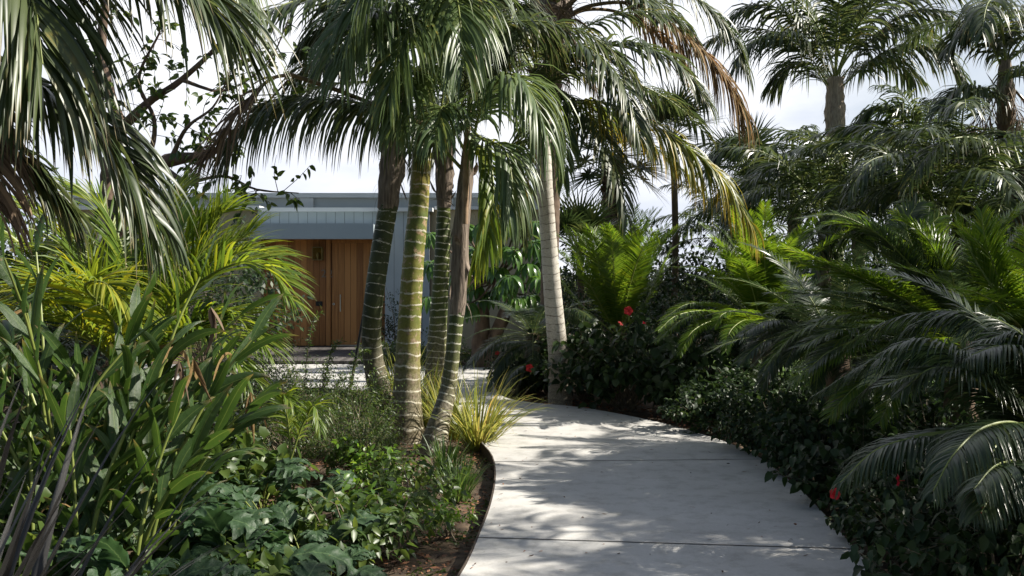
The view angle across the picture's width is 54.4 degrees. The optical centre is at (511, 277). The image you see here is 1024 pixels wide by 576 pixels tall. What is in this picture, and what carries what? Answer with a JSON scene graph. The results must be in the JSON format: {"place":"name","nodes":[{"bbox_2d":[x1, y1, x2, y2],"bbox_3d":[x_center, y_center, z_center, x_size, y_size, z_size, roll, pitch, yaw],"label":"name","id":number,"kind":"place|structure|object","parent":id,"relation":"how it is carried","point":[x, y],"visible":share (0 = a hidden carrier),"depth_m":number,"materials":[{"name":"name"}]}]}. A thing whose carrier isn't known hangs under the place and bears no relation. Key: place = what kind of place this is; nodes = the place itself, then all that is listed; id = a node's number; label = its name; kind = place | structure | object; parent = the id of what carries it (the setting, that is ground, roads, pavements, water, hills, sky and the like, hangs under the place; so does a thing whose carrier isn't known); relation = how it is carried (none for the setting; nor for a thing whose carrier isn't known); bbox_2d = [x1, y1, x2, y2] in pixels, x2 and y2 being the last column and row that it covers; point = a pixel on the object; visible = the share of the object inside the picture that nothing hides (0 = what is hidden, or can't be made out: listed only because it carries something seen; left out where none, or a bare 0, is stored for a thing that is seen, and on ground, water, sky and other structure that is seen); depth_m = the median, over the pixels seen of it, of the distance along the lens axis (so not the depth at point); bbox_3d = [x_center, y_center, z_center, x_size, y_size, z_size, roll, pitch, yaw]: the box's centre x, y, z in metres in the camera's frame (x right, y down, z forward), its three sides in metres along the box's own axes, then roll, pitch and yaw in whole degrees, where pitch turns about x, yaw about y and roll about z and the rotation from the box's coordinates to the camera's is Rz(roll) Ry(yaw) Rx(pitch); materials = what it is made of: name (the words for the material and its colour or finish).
{"place":"outdoors","nodes":[
{"label":"outdoors","id":0,"kind":"place"},
{"bbox_2d":[64,193,540,351],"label":"house","id":1,"kind":"structure","parent":0,"point":[338,228],"depth_m":22.77,"materials":[{"name":"grey wood"}]},
{"bbox_2d":[332,243,384,344],"bbox_3d":[-3.436,0.379,22.773,1.372,2.322,0.153,0,0,0],"label":"door","id":2,"kind":"structure","parent":1,"relation":"in","point":[350,261],"depth_m":22.80,"materials":[{"name":"brown wood"}]},
{"bbox_2d":[55,367,864,575],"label":"path","id":3,"kind":"structure","parent":0,"point":[667,499],"depth_m":6.95,"materials":[{"name":"concrete"}]},
{"bbox_2d":[3,334,1012,575],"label":"garden soil","id":4,"kind":"structure","parent":0,"point":[459,559],"depth_m":7.27,"materials":[{"name":"soil"}]},
{"bbox_2d":[0,280,51,481],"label":"ginger plant","id":5,"kind":"object","parent":4,"relation":"on","point":[17,334],"visible":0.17,"depth_m":6.36,"materials":[{"name":"green plant"}]},
{"bbox_2d":[0,475,83,569],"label":"undergrowth","id":6,"kind":"object","parent":4,"relation":"on","point":[58,526],"visible":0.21,"depth_m":5.27,"materials":[{"name":"green plant"}]},
{"bbox_2d":[0,521,86,575],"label":"undergrowth","id":7,"kind":"object","parent":4,"relation":"on","point":[28,541],"visible":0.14,"depth_m":4.78,"materials":[{"name":"green plant"}]},
{"bbox_2d":[0,167,108,421],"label":"garden shrub","id":8,"kind":"object","parent":4,"relation":"on","point":[66,343],"visible":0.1,"depth_m":9.98,"materials":[{"name":"green plant"}]},
{"bbox_2d":[0,531,113,575],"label":"lobed leaf plant","id":9,"kind":"object","parent":4,"relation":"on","point":[102,567],"visible":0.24,"depth_m":4.67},
{"bbox_2d":[0,298,172,531],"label":"ginger plant","id":10,"kind":"object","parent":4,"relation":"on","point":[113,367],"visible":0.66,"depth_m":5.42,"materials":[{"name":"green plant"}]},
{"bbox_2d":[46,533,233,575],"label":"lobed leaf plant","id":11,"kind":"object","parent":4,"relation":"on","point":[114,553],"visible":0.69,"depth_m":4.63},
{"bbox_2d":[48,288,247,472],"bbox_3d":[-2.485,0.888,6.644,1.203,1.630,1.150,0,0,26],"label":"ginger plant","id":12,"kind":"object","parent":4,"relation":"on","point":[148,360],"visible":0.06,"depth_m":6.77,"materials":[{"name":"green plant"}]},
{"bbox_2d":[0,192,299,550],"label":"ginger plant","id":13,"kind":"object","parent":4,"relation":"on","point":[35,368],"visible":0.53,"depth_m":5.77,"materials":[{"name":"green plant"}]},
{"bbox_2d":[35,298,265,555],"bbox_3d":[-2.252,0.912,6.184,1.272,1.583,1.294,0,0,35],"label":"ginger plant","id":14,"kind":"object","parent":4,"relation":"on","point":[141,354],"visible":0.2,"depth_m":6.06,"materials":[{"name":"green plant"}]},
{"bbox_2d":[0,0,302,289],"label":"kentia palm","id":15,"kind":"object","parent":4,"relation":"on","point":[26,89],"visible":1,"depth_m":4.45,"materials":[{"name":"green plant"}]},
{"bbox_2d":[0,352,304,575],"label":"flax plant","id":16,"kind":"object","parent":4,"relation":"on","point":[37,554],"visible":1,"depth_m":3.04,"materials":[{"name":"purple plant"}]},
{"bbox_2d":[0,162,317,399],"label":"areca palm","id":17,"kind":"object","parent":4,"relation":"on","point":[88,284],"visible":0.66,"depth_m":7.26,"materials":[{"name":"green plant"}]},
{"bbox_2d":[31,293,297,569],"bbox_3d":[-1.774,0.897,5.397,1.240,1.615,1.344,0,0,0],"label":"ginger plant","id":18,"kind":"object","parent":4,"relation":"on","point":[169,466],"visible":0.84,"depth_m":5.16,"materials":[{"name":"green plant"}]},
{"bbox_2d":[40,339,290,533],"bbox_3d":[-1.863,1.038,5.670,1.388,1.332,1.072,0,0,0],"label":"ginger plant","id":19,"kind":"object","parent":4,"relation":"on","point":[254,414],"visible":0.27,"depth_m":5.55,"materials":[{"name":"green plant"}]},
{"bbox_2d":[97,475,262,569],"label":"lobed leaf plant","id":20,"kind":"object","parent":4,"relation":"on","point":[240,523],"visible":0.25,"depth_m":5.45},
{"bbox_2d":[60,0,315,414],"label":"broadleaf tree","id":21,"kind":"object","parent":4,"relation":"on","point":[175,157],"visible":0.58,"depth_m":10.06,"materials":[{"name":"green plant"}]},
{"bbox_2d":[119,526,260,575],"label":"undergrowth","id":22,"kind":"object","parent":4,"relation":"on","point":[176,552],"visible":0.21,"depth_m":5.22,"materials":[{"name":"green plant"}]},
{"bbox_2d":[159,444,267,523],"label":"undergrowth","id":23,"kind":"object","parent":4,"relation":"on","point":[227,468],"visible":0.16,"depth_m":6.90,"materials":[{"name":"green plant"}]},
{"bbox_2d":[130,207,313,365],"bbox_3d":[-5.390,0.195,17.553,4.010,3.030,3.515,0,0,24],"label":"garden shrub","id":24,"kind":"object","parent":4,"relation":"on","point":[250,281],"visible":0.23,"depth_m":17.43,"materials":[{"name":"green plant"}]},
{"bbox_2d":[158,533,297,575],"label":"undergrowth","id":25,"kind":"object","parent":4,"relation":"on","point":[275,568],"visible":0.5,"depth_m":4.85,"materials":[{"name":"green plant"}]},
{"bbox_2d":[196,326,312,408],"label":"feathery shrub","id":26,"kind":"object","parent":4,"relation":"on","point":[267,365],"visible":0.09,"depth_m":11.85,"materials":[{"name":"green plant"}]},
{"bbox_2d":[191,470,322,541],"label":"lobed leaf plant","id":27,"kind":"object","parent":4,"relation":"on","point":[246,495],"visible":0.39,"depth_m":6.18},
{"bbox_2d":[197,353,316,443],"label":"feathery shrub","id":28,"kind":"object","parent":4,"relation":"on","point":[256,389],"visible":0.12,"depth_m":9.54,"materials":[{"name":"green plant"}]},
{"bbox_2d":[196,426,319,498],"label":"undergrowth","id":29,"kind":"object","parent":4,"relation":"on","point":[271,457],"visible":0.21,"depth_m":7.39,"materials":[{"name":"green plant"}]},
{"bbox_2d":[22,386,495,575],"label":"path edging","id":30,"kind":"object","parent":4,"relation":"on","point":[486,453],"visible":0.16,"depth_m":8.09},
{"bbox_2d":[165,502,357,575],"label":"lobed leaf plant","id":31,"kind":"object","parent":4,"relation":"on","point":[215,519],"visible":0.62,"depth_m":5.13,"materials":[{"name":"plant"}]},
{"bbox_2d":[211,457,317,508],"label":"lobed leaf plant","id":32,"kind":"object","parent":4,"relation":"on","point":[281,471],"visible":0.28,"depth_m":6.86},
{"bbox_2d":[225,483,333,551],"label":"undergrowth","id":33,"kind":"object","parent":4,"relation":"on","point":[272,489],"visible":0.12,"depth_m":5.86,"materials":[{"name":"green plant"}]},
{"bbox_2d":[248,559,335,575],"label":"lobed leaf plant","id":34,"kind":"object","parent":4,"relation":"on","point":[306,567],"visible":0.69,"depth_m":4.80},
{"bbox_2d":[259,380,335,458],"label":"areca palm","id":35,"kind":"object","parent":4,"relation":"on","point":[291,403],"visible":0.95,"depth_m":6.95,"materials":[{"name":"green plant"}]},
{"bbox_2d":[244,374,359,467],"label":"feathery shrub","id":36,"kind":"object","parent":4,"relation":"on","point":[273,436],"visible":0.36,"depth_m":8.50,"materials":[{"name":"green plant"}]},
{"bbox_2d":[262,355,361,440],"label":"feathery shrub","id":37,"kind":"object","parent":4,"relation":"on","point":[318,388],"visible":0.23,"depth_m":10.24,"materials":[{"name":"green plant"}]},
{"bbox_2d":[247,500,397,564],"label":"lobed leaf plant","id":38,"kind":"object","parent":4,"relation":"on","point":[283,510],"visible":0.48,"depth_m":5.61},
{"bbox_2d":[270,546,387,575],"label":"lobed leaf plant","id":39,"kind":"object","parent":4,"relation":"on","point":[354,554],"visible":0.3,"depth_m":5.29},
{"bbox_2d":[222,346,463,363],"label":"deck","id":40,"kind":"structure","parent":4,"relation":"on","point":[340,354],"depth_m":20.25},
{"bbox_2d":[282,360,412,449],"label":"feathery shrub","id":41,"kind":"object","parent":4,"relation":"on","point":[367,411],"visible":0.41,"depth_m":9.35,"materials":[{"name":"green plant"}]},
{"bbox_2d":[314,468,383,521],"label":"lobed leaf plant","id":42,"kind":"object","parent":4,"relation":"on","point":[322,487],"visible":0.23,"depth_m":6.71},
{"bbox_2d":[292,482,420,570],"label":"leafy plant","id":43,"kind":"object","parent":4,"relation":"on","point":[376,542],"visible":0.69,"depth_m":5.67,"materials":[{"name":"green plant"}]},
{"bbox_2d":[308,394,407,481],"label":"feathery shrub","id":44,"kind":"object","parent":4,"relation":"on","point":[387,442],"visible":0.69,"depth_m":8.20,"materials":[{"name":"green plant"}]},
{"bbox_2d":[258,436,492,575],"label":"leaf litter","id":45,"kind":"object","parent":4,"relation":"on","point":[427,555],"visible":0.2,"depth_m":6.59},
{"bbox_2d":[338,436,414,493],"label":"leafy plant","id":46,"kind":"object","parent":4,"relation":"on","point":[356,460],"visible":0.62,"depth_m":7.86,"materials":[{"name":"green plant"}]},
{"bbox_2d":[332,469,422,523],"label":"leafy plant","id":47,"kind":"object","parent":4,"relation":"on","point":[348,486],"visible":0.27,"depth_m":6.54,"materials":[{"name":"green plant"}]},
{"bbox_2d":[352,365,427,423],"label":"feathery shrub","id":48,"kind":"object","parent":4,"relation":"on","point":[389,395],"visible":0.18,"depth_m":11.09,"materials":[{"name":"green plant"}]},
{"bbox_2d":[203,1,583,456],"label":"king palm","id":49,"kind":"object","parent":4,"relation":"on","point":[491,237],"visible":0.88,"depth_m":9.13,"materials":[{"name":"green plant"}]},
{"bbox_2d":[341,480,450,561],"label":"leafy plant","id":50,"kind":"object","parent":4,"relation":"on","point":[371,499],"visible":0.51,"depth_m":6.06,"materials":[{"name":"green plant"}]},
{"bbox_2d":[355,442,438,495],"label":"leafy plant","id":51,"kind":"object","parent":4,"relation":"on","point":[406,467],"visible":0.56,"depth_m":7.63,"materials":[{"name":"green plant"}]},
{"bbox_2d":[243,0,583,416],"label":"king palm","id":52,"kind":"object","parent":4,"relation":"on","point":[389,186],"visible":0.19,"depth_m":11.62,"materials":[{"name":"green plant"}]},
{"bbox_2d":[185,72,420,185],"bbox_3d":[-1.736,-1.264,9.049,2.484,1.016,0.517,0,0,-38],"label":"dead frond","id":53,"kind":"object","parent":52,"relation":"hanging from","point":[224,132],"visible":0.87,"depth_m":8.48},
{"bbox_2d":[366,449,468,516],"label":"leafy plant","id":54,"kind":"object","parent":4,"relation":"on","point":[433,482],"visible":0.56,"depth_m":6.98,"materials":[{"name":"green plant"}]},
{"bbox_2d":[306,41,555,401],"bbox_3d":[-0.775,-0.733,13.083,3.289,4.878,3.080,0,0,39],"label":"king palm","id":55,"kind":"object","parent":4,"relation":"on","point":[437,335],"visible":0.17,"depth_m":12.71,"materials":[{"name":"green plant"}]},
{"bbox_2d":[220,0,643,444],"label":"king palm","id":56,"kind":"object","parent":4,"relation":"on","point":[448,28],"visible":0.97,"depth_m":8.76,"materials":[{"name":"green plant"}]},
{"bbox_2d":[417,428,471,474],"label":"grass clump","id":57,"kind":"object","parent":4,"relation":"on","point":[441,455],"visible":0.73,"depth_m":8.60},
{"bbox_2d":[416,491,485,541],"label":"leafy plant","id":58,"kind":"object","parent":4,"relation":"on","point":[446,512],"visible":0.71,"depth_m":6.40,"materials":[{"name":"green plant"}]},
{"bbox_2d":[428,454,488,503],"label":"grass clump","id":59,"kind":"object","parent":4,"relation":"on","point":[461,481],"visible":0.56,"depth_m":7.47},
{"bbox_2d":[420,371,505,441],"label":"grass clump","id":60,"kind":"object","parent":4,"relation":"on","point":[454,437],"visible":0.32,"depth_m":10.22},
{"bbox_2d":[421,221,540,366],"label":"umbrella tree","id":61,"kind":"object","parent":4,"relation":"on","point":[506,287],"visible":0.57,"depth_m":17.45,"materials":[{"name":"green plant"}]},
{"bbox_2d":[414,359,553,451],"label":"grass clump","id":62,"kind":"object","parent":4,"relation":"on","point":[477,431],"visible":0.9,"depth_m":9.66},
{"bbox_2d":[461,300,604,398],"bbox_3d":[0.467,1.098,14.455,2.506,1.553,3.398,0,0,0],"label":"cycad","id":63,"kind":"object","parent":4,"relation":"on","point":[527,346],"visible":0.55,"depth_m":14.07,"materials":[{"name":"green plant"}]},
{"bbox_2d":[499,328,587,395],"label":"hibiscus bush","id":64,"kind":"object","parent":4,"relation":"on","point":[530,384],"visible":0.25,"depth_m":14.09,"materials":[{"name":"green plant"}]},
{"bbox_2d":[359,2,764,405],"bbox_3d":[0.413,-0.800,12.119,4.782,5.012,4.369,0,0,0],"label":"king palm","id":65,"kind":"object","parent":4,"relation":"on","point":[641,136],"visible":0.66,"depth_m":11.38,"materials":[{"name":"green plant"}]},
{"bbox_2d":[531,184,642,342],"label":"fan palm","id":66,"kind":"object","parent":4,"relation":"on","point":[569,216],"visible":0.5,"depth_m":18.18,"materials":[{"name":"green plant"}]},
{"bbox_2d":[514,219,661,353],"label":"garden shrub","id":67,"kind":"object","parent":4,"relation":"on","point":[566,272],"visible":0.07,"depth_m":21.55,"materials":[{"name":"green plant"}]},
{"bbox_2d":[526,269,651,353],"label":"garden shrub","id":68,"kind":"object","parent":4,"relation":"on","point":[581,298],"visible":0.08,"depth_m":18.13,"materials":[{"name":"green plant"}]},
{"bbox_2d":[534,203,689,398],"bbox_3d":[1.593,0.341,13.826,2.129,2.718,2.264,0,0,-19],"label":"cycad","id":69,"kind":"object","parent":4,"relation":"on","point":[618,268],"visible":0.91,"depth_m":13.65,"materials":[{"name":"green plant"}]},
{"bbox_2d":[530,301,694,411],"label":"hibiscus bush","id":70,"kind":"object","parent":4,"relation":"on","point":[615,370],"visible":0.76,"depth_m":12.29,"materials":[{"name":"green plant"}]},
{"bbox_2d":[487,0,759,348],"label":"tall palm","id":71,"kind":"object","parent":4,"relation":"on","point":[561,9],"visible":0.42,"depth_m":14.06,"materials":[{"name":"green plant"}]},
{"bbox_2d":[561,216,725,328],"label":"garden shrub","id":72,"kind":"object","parent":4,"relation":"on","point":[667,274],"visible":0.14,"depth_m":22.43,"materials":[{"name":"green plant"}]},
{"bbox_2d":[599,275,714,360],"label":"garden shrub","id":73,"kind":"object","parent":4,"relation":"on","point":[635,322],"visible":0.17,"depth_m":17.41,"materials":[{"name":"green plant"}]},
{"bbox_2d":[637,78,726,336],"bbox_3d":[3.519,-1.346,21.431,2.445,6.095,2.528,0,0,-34],"label":"fan palm","id":74,"kind":"object","parent":4,"relation":"on","point":[666,119],"visible":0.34,"depth_m":21.43,"materials":[{"name":"green plant"}]},
{"bbox_2d":[637,271,750,369],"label":"garden shrub","id":75,"kind":"object","parent":4,"relation":"on","point":[735,349],"visible":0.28,"depth_m":16.26,"materials":[{"name":"green plant"}]},
{"bbox_2d":[635,313,786,414],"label":"hibiscus bush","id":76,"kind":"object","parent":4,"relation":"on","point":[664,386],"visible":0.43,"depth_m":11.56,"materials":[{"name":"green plant"}]},
{"bbox_2d":[656,366,769,438],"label":"hibiscus bush","id":77,"kind":"object","parent":4,"relation":"on","point":[691,409],"visible":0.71,"depth_m":10.34,"materials":[{"name":"green plant"}]},
{"bbox_2d":[647,210,808,331],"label":"garden shrub","id":78,"kind":"object","parent":4,"relation":"on","point":[706,275],"visible":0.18,"depth_m":21.67,"materials":[{"name":"green plant"}]},
{"bbox_2d":[682,110,791,329],"bbox_3d":[4.417,-0.754,19.049,2.362,4.912,2.464,0,0,0],"label":"fan palm","id":79,"kind":"object","parent":4,"relation":"on","point":[734,132],"visible":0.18,"depth_m":18.79,"materials":[{"name":"green plant"}]},
{"bbox_2d":[715,340,818,422],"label":"hibiscus bush","id":80,"kind":"object","parent":4,"relation":"on","point":[799,390],"visible":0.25,"depth_m":10.89,"materials":[{"name":"green plant"}]},
{"bbox_2d":[706,376,829,454],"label":"hibiscus bush","id":81,"kind":"object","parent":4,"relation":"on","point":[748,438],"visible":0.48,"depth_m":9.18,"materials":[{"name":"green plant"}]},
{"bbox_2d":[751,391,894,479],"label":"hibiscus bush","id":82,"kind":"object","parent":4,"relation":"on","point":[790,442],"visible":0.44,"depth_m":8.02,"materials":[{"name":"green plant"}]},
{"bbox_2d":[764,386,930,514],"bbox_3d":[2.510,1.244,7.064,1.183,0.927,1.127,0,0,-28],"label":"hibiscus bush","id":83,"kind":"object","parent":4,"relation":"on","point":[821,465],"visible":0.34,"depth_m":7.10,"materials":[{"name":"green plant"}]},
{"bbox_2d":[744,192,1023,430],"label":"cycad","id":84,"kind":"object","parent":4,"relation":"on","point":[921,245],"visible":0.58,"depth_m":7.87,"materials":[{"name":"green plant"}]},
{"bbox_2d":[817,423,957,564],"bbox_3d":[2.365,1.306,5.799,1.184,0.805,1.480,0,0,31],"label":"hibiscus bush","id":85,"kind":"object","parent":4,"relation":"on","point":[866,502],"visible":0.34,"depth_m":5.88,"materials":[{"name":"green plant"}]},
{"bbox_2d":[808,266,1023,531],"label":"cycad","id":86,"kind":"object","parent":4,"relation":"on","point":[986,457],"visible":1,"depth_m":4.76,"materials":[{"name":"green plant"}]},
{"bbox_2d":[872,386,981,452],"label":"hibiscus bush","id":87,"kind":"object","parent":4,"relation":"on","point":[916,423],"visible":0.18,"depth_m":7.97,"materials":[{"name":"green plant"}]},
{"bbox_2d":[840,480,1023,575],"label":"hibiscus bush","id":88,"kind":"object","parent":4,"relation":"on","point":[927,551],"visible":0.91,"depth_m":4.53,"materials":[{"name":"green plant"}]},
{"bbox_2d":[877,376,1008,434],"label":"hibiscus bush","id":89,"kind":"object","parent":4,"relation":"on","point":[936,395],"visible":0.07,"depth_m":8.82,"materials":[{"name":"green plant"}]},
{"bbox_2d":[874,204,1023,392],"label":"cycad","id":90,"kind":"object","parent":4,"relation":"on","point":[1002,284],"visible":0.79,"depth_m":6.81,"materials":[{"name":"green plant"}]},
{"bbox_2d":[894,466,1023,575],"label":"hibiscus bush","id":91,"kind":"object","parent":4,"relation":"on","point":[929,497],"visible":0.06,"depth_m":5.26,"materials":[{"name":"green plant"}]},
{"bbox_2d":[1,0,1023,279],"label":"sky","id":92,"kind":"structure","parent":0,"point":[799,107],"materials":[{"name":"white"}]},
{"bbox_2d":[631,346,989,432],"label":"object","id":93,"kind":"structure","parent":0,"point":[779,374],"depth_m":17.26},
{"bbox_2d":[561,92,676,338],"bbox_3d":[2.171,-1.189,20.982,3.101,5.778,3.042,0,0,0],"label":"fan palm","id":94,"kind":"object","parent":93,"relation":"on","point":[587,175],"visible":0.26,"depth_m":20.80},
{"bbox_2d":[644,176,817,304],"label":"palm","id":95,"kind":"object","parent":93,"relation":"on","point":[693,210],"visible":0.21,"depth_m":23.01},
{"bbox_2d":[651,199,872,406],"bbox_3d":[2.986,0.383,11.624,2.382,2.634,3.061,0,0,19],"label":"cycad","id":96,"kind":"object","parent":93,"relation":"on","point":[743,265],"visible":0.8,"depth_m":11.76,"materials":[{"name":"green plant"}]},
{"bbox_2d":[663,120,907,333],"bbox_3d":[5.538,-0.738,19.620,5.134,4.876,6.241,0,0,0],"label":"palm","id":97,"kind":"object","parent":93,"relation":"on","point":[717,160],"visible":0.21,"depth_m":18.29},
{"bbox_2d":[701,242,929,422],"bbox_3d":[2.914,0.667,9.433,2.287,2.065,2.950,0,0,35],"label":"cycad","id":98,"kind":"object","parent":93,"relation":"on","point":[789,357],"visible":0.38,"depth_m":8.94,"materials":[{"name":"green plant"}]},
{"bbox_2d":[685,144,949,315],"bbox_3d":[4.776,-0.158,15.378,4.120,3.716,4.200,0,0,43],"label":"palm","id":99,"kind":"object","parent":93,"relation":"on","point":[801,180],"visible":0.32,"depth_m":15.18,"materials":[{"name":"plant"}]},
{"bbox_2d":[693,0,991,304],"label":"palm","id":100,"kind":"object","parent":93,"relation":"on","point":[837,34],"visible":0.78,"depth_m":20.80,"materials":[{"name":"green plant"}]},
{"bbox_2d":[703,122,996,366],"bbox_3d":[5.844,-0.486,16.793,4.813,4.372,4.672,0,0,0],"label":"palm","id":101,"kind":"object","parent":93,"relation":"on","point":[846,162],"visible":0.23,"depth_m":16.29,"materials":[{"name":"plant"}]},
{"bbox_2d":[785,125,1023,401],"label":"palm","id":102,"kind":"object","parent":93,"relation":"on","point":[952,191],"visible":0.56,"depth_m":12.65,"materials":[{"name":"plant"}]},
{"bbox_2d":[800,97,1023,266],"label":"palm","id":103,"kind":"object","parent":93,"relation":"on","point":[858,131],"visible":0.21,"depth_m":13.53,"materials":[{"name":"green plant"}]},
{"bbox_2d":[824,83,1023,166],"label":"palm","id":104,"kind":"object","parent":93,"relation":"on","point":[891,112],"visible":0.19,"depth_m":18.73,"materials":[{"name":"green plant"}]},
{"bbox_2d":[835,123,1023,384],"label":"palm","id":105,"kind":"object","parent":93,"relation":"on","point":[927,164],"visible":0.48,"depth_m":12.68,"materials":[{"name":"green plant"}]},
{"bbox_2d":[896,0,1023,262],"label":"palm","id":106,"kind":"object","parent":93,"relation":"on","point":[973,27],"visible":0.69,"depth_m":14.19,"materials":[{"name":"green plant"}]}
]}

